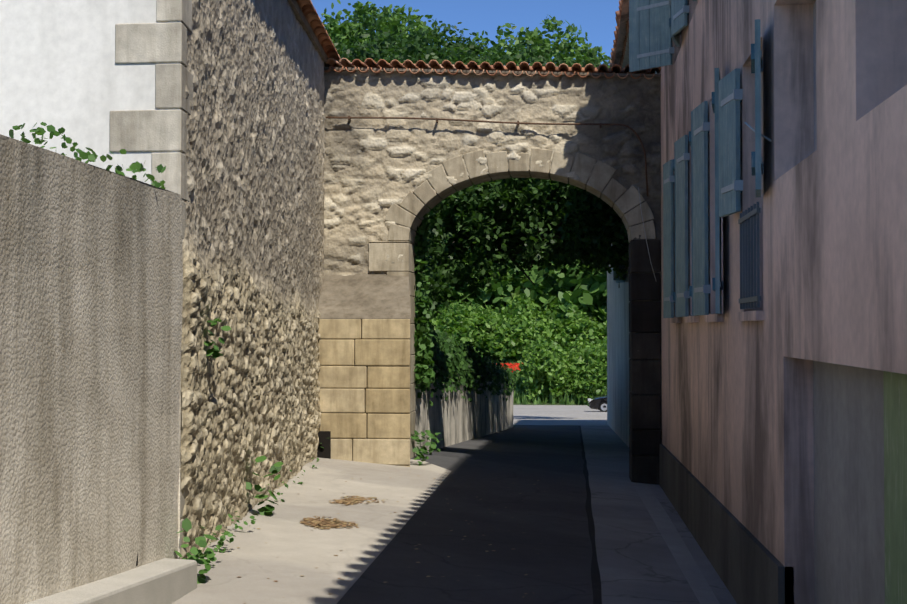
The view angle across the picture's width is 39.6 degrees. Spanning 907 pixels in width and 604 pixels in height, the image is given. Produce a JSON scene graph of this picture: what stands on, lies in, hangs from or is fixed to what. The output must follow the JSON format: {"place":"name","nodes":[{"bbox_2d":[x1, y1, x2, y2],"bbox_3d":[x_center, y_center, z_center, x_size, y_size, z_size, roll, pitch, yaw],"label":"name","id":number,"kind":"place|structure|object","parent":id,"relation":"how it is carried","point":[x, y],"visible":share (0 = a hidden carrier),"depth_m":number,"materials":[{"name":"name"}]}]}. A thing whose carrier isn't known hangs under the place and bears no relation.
{"place":"outdoors","nodes":[
{"label":"outdoors","id":0,"kind":"place"},
{"bbox_2d":[172,457,450,603],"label":"pavement","id":1,"kind":"structure","parent":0,"point":[289,552],"depth_m":9.86,"materials":[{"name":"beige concrete"}]},
{"bbox_2d":[318,319,409,466],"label":"stone block pillar","id":2,"kind":"structure","parent":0,"point":[364,380],"depth_m":16.09,"materials":[{"name":"beige stone"}]},
{"bbox_2d":[317,431,330,458],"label":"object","id":3,"kind":"object","parent":2,"relation":"in","point":[325,441],"visible":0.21,"depth_m":16.12,"materials":[{"name":"black metal"}]},
{"bbox_2d":[318,274,410,318],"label":"stone block","id":4,"kind":"structure","parent":2,"relation":"on","point":[370,296],"depth_m":16.60,"materials":[{"name":"beige stone"}]},
{"bbox_2d":[414,364,512,454],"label":"low wall","id":5,"kind":"structure","parent":0,"point":[455,418],"depth_m":24.08,"materials":[{"name":"grey concrete"}]},
{"bbox_2d":[416,321,516,405],"bbox_3d":[0.471,1.555,28.411,0.715,2.328,21.270,0,-1,6],"label":"ivy on low wall","id":6,"kind":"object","parent":5,"relation":"attached to","point":[461,359],"visible":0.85,"depth_m":23.69,"materials":[{"name":"green plant"}]},
{"bbox_2d":[337,425,592,603],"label":"road asphalt","id":7,"kind":"structure","parent":0,"point":[549,552],"depth_m":10.96,"materials":[{"name":"grey asphalt"}]},
{"bbox_2d":[175,317,441,583],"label":"weeds","id":8,"kind":"object","parent":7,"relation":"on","point":[266,510],"visible":0.92,"depth_m":8.82,"materials":[{"name":"green plant"}]},
{"bbox_2d":[237,474,547,597],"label":"dry leaves","id":9,"kind":"object","parent":7,"relation":"on","point":[328,523],"visible":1,"depth_m":10.67,"materials":[{"name":"brown plant"}]},
{"bbox_2d":[579,425,601,603],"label":"road joint","id":10,"kind":"object","parent":7,"relation":"on","point":[596,584],"visible":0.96,"depth_m":11.08,"materials":[{"name":"black asphalt"}]},
{"bbox_2d":[311,0,618,65],"label":"sky","id":11,"kind":"structure","parent":0,"point":[597,18],"materials":[{"name":"blue"}]},
{"bbox_2d":[324,70,661,442],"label":"stone wall","id":12,"kind":"structure","parent":0,"point":[375,170],"depth_m":17.10,"materials":[{"name":"beige stone"}]},
{"bbox_2d":[369,241,415,458],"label":"arch gate jamb stones","id":13,"kind":"object","parent":12,"relation":"attached to","point":[379,251],"visible":0.33,"depth_m":17.14,"materials":[{"name":"beige stone"}]},
{"bbox_2d":[414,211,434,390],"bbox_3d":[-0.463,-0.044,17.894,0.402,2.640,0.610,0,-1,6],"label":"ivy on arch jamb","id":14,"kind":"object","parent":13,"relation":"attached to","point":[423,371],"visible":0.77,"depth_m":17.79,"materials":[{"name":"green plant"}]},
{"bbox_2d":[348,116,601,127],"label":"cable clips","id":15,"kind":"object","parent":12,"relation":"attached to","point":[349,119],"visible":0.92,"depth_m":17.01,"materials":[{"name":"brown metal"}]},
{"bbox_2d":[326,117,648,196],"bbox_3d":[0.426,-1.964,16.954,4.352,1.135,0.026,0,-1,6],"label":"cable","id":16,"kind":"object","parent":12,"relation":"attached to","point":[637,135],"visible":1,"depth_m":16.92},
{"bbox_2d":[324,67,660,77],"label":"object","id":17,"kind":"object","parent":12,"relation":"on","point":[498,72],"visible":0.07,"depth_m":17.00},
{"bbox_2d":[324,58,660,78],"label":"roof tiles","id":18,"kind":"object","parent":12,"relation":"on","point":[368,63],"visible":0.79,"depth_m":17.18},
{"bbox_2d":[385,148,655,243],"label":"arch gate voussoirs","id":19,"kind":"object","parent":12,"relation":"attached to","point":[602,174],"visible":0.98,"depth_m":17.01,"materials":[{"name":"beige stone"}]},
{"bbox_2d":[629,240,660,484],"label":"arch gate pier stones","id":20,"kind":"object","parent":12,"relation":"attached to","point":[645,374],"visible":0.9,"depth_m":16.75,"materials":[{"name":"grey stone"}]},
{"bbox_2d":[638,188,655,279],"bbox_3d":[2.578,-0.899,16.753,0.240,1.252,0.025,0,-1,6],"label":"cable","id":21,"kind":"object","parent":12,"relation":"hanging from","point":[645,235],"visible":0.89,"depth_m":16.75,"materials":[{"name":"black rubber"}]},
{"bbox_2d":[430,288,596,555],"bbox_3d":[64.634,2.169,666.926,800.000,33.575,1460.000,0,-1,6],"label":"terrain","id":22,"kind":"structure","parent":0,"point":[500,361],"depth_m":100.13,"materials":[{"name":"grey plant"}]},
{"bbox_2d":[0,134,182,603],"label":"concrete wall","id":23,"kind":"structure","parent":22,"relation":"on","point":[91,279],"depth_m":6.32,"materials":[{"name":"grey concrete"}]},
{"bbox_2d":[9,122,165,188],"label":"weeds on grey wall top","id":24,"kind":"object","parent":23,"relation":"on","point":[90,157],"visible":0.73,"depth_m":6.53,"materials":[{"name":"green plant"}]},
{"bbox_2d":[25,558,196,603],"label":"concrete curb","id":25,"kind":"structure","parent":22,"relation":"on","point":[166,581],"depth_m":6.69,"materials":[{"name":"beige concrete"}]},
{"bbox_2d":[180,0,324,558],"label":"stone wall","id":26,"kind":"structure","parent":22,"relation":"on","point":[253,254],"depth_m":10.85,"materials":[{"name":"beige stone"}]},
{"bbox_2d":[109,0,192,553],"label":"corner stones","id":27,"kind":"object","parent":26,"relation":"attached to","point":[147,130],"visible":0.35,"depth_m":8.21,"materials":[{"name":"beige stone"}]},
{"bbox_2d":[321,0,453,60],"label":"tree","id":28,"kind":"object","parent":22,"relation":"on","point":[340,32],"depth_m":37.23,"materials":[{"name":"green plant"}]},
{"bbox_2d":[329,3,628,318],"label":"trees","id":29,"kind":"object","parent":22,"relation":"on","point":[499,224],"depth_m":24.06,"materials":[{"name":"green plant"}]},
{"bbox_2d":[427,293,606,362],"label":"bushes behind poppies","id":30,"kind":"object","parent":22,"relation":"on","point":[513,328],"visible":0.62,"depth_m":126.12,"materials":[{"name":"green plant"}]},
{"bbox_2d":[430,15,607,243],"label":"tree","id":31,"kind":"object","parent":22,"relation":"on","point":[558,49],"depth_m":43.05,"materials":[{"name":"green plant"}]},
{"bbox_2d":[432,196,606,325],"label":"shrubs","id":32,"kind":"object","parent":22,"relation":"on","point":[589,293],"visible":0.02,"depth_m":132.31,"materials":[{"name":"green plant"}]},
{"bbox_2d":[491,359,605,404],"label":"bank grass","id":33,"kind":"structure","parent":22,"relation":"on","point":[519,397],"depth_m":100.71,"materials":[{"name":"green plant"}]},
{"bbox_2d":[496,363,522,372],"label":"red flowers","id":34,"kind":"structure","parent":33,"relation":"on","point":[510,365],"depth_m":119.23,"materials":[{"name":"red plant"}]},
{"bbox_2d":[513,335,606,403],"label":"hedge","id":35,"kind":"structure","parent":22,"relation":"on","point":[575,367],"depth_m":100.62,"materials":[{"name":"green plant"}]},
{"bbox_2d":[513,405,608,425],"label":"cross road","id":36,"kind":"structure","parent":22,"relation":"on","point":[584,415],"depth_m":60.14,"materials":[{"name":"grey asphalt"}]},
{"bbox_2d":[587,395,606,411],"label":"car","id":37,"kind":"object","parent":36,"relation":"on","point":[599,403],"visible":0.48,"depth_m":70.44,"materials":[{"name":"black paint"}]},
{"bbox_2d":[609,0,628,67],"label":"roof tiles","id":38,"kind":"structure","parent":22,"relation":"on","point":[622,29],"depth_m":18.54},
{"bbox_2d":[621,0,763,301],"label":"batten","id":39,"kind":"object","parent":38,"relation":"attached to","point":[736,94],"visible":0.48,"depth_m":10.90,"materials":[{"name":"blue wood"}]},
{"bbox_2d":[669,13,754,302],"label":"shutter hinges","id":40,"kind":"object","parent":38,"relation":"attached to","point":[753,152],"visible":0.25,"depth_m":9.33,"materials":[{"name":"black metal"}]},
{"bbox_2d":[744,122,771,141],"bbox_3d":[1.793,-1.007,7.437,0.020,0.159,0.297,0,-1,-17],"label":"shutter hardware","id":41,"kind":"object","parent":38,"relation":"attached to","point":[753,129],"visible":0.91,"depth_m":7.45,"materials":[{"name":"metal"}]},
{"bbox_2d":[607,71,658,446],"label":"building wall","id":42,"kind":"structure","parent":22,"relation":"on","point":[618,358],"depth_m":33.81,"materials":[{"name":"white paint"}]},
{"bbox_2d":[581,425,736,603],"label":"sidewalk","id":43,"kind":"structure","parent":22,"relation":"on","point":[637,563],"depth_m":11.30,"materials":[{"name":"grey concrete"}]},
{"bbox_2d":[632,482,719,603],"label":"sidewalk strip","id":44,"kind":"object","parent":43,"relation":"on","point":[691,570],"visible":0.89,"depth_m":11.13,"materials":[{"name":"grey concrete"}]},
{"bbox_2d":[659,0,906,603],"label":"building wall","id":45,"kind":"structure","parent":22,"relation":"on","point":[773,432],"depth_m":6.90,"materials":[{"name":"beige paint"}]},
{"bbox_2d":[613,0,760,317],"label":"window shutters","id":46,"kind":"object","parent":45,"relation":"attached to","point":[650,30],"visible":0.92,"depth_m":11.09,"materials":[{"name":"blue wood"}]},
{"bbox_2d":[671,311,763,322],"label":"window sills","id":47,"kind":"structure","parent":45,"relation":"attached to","point":[750,316],"depth_m":9.73,"materials":[{"name":"grey stone"}]},
{"bbox_2d":[659,443,793,603],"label":"wall plinth","id":48,"kind":"structure","parent":45,"relation":"attached to","point":[748,565],"depth_m":9.40,"materials":[{"name":"paint"}]},
{"bbox_2d":[738,202,760,308],"bbox_3d":[1.907,-0.284,8.132,0.023,0.650,0.880,0,-1,6],"label":"window shutter","id":49,"kind":"object","parent":45,"relation":"attached to","point":[750,296],"visible":1,"depth_m":8.12,"materials":[{"name":"blue wood"}]},
{"bbox_2d":[883,371,906,603],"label":"door","id":50,"kind":"structure","parent":45,"relation":"in","point":[895,460],"depth_m":5.04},
{"bbox_2d":[622,33,628,67],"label":"wall","id":51,"kind":"structure","parent":0,"point":[626,59],"depth_m":19.86,"materials":[{"name":"grey paint"}]},
{"bbox_3d":[-5.967,-1.937,13.498,9.250,8.800,9.700,0,-1,6],"label":"building","id":52,"kind":"object","parent":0,"visible":0},
{"bbox_2d":[0,0,179,184],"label":"house wall","id":53,"kind":"structure","parent":52,"relation":"attached to","point":[59,67],"depth_m":8.28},
{"bbox_2d":[288,0,329,66],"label":"roof eave","id":54,"kind":"object","parent":52,"relation":"on","point":[300,17],"depth_m":15.05,"materials":[{"name":"stone"}]},
{"bbox_2d":[296,0,340,61],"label":"roof tiles","id":55,"kind":"object","parent":54,"relation":"on","point":[309,11],"visible":0.79,"depth_m":15.68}
]}

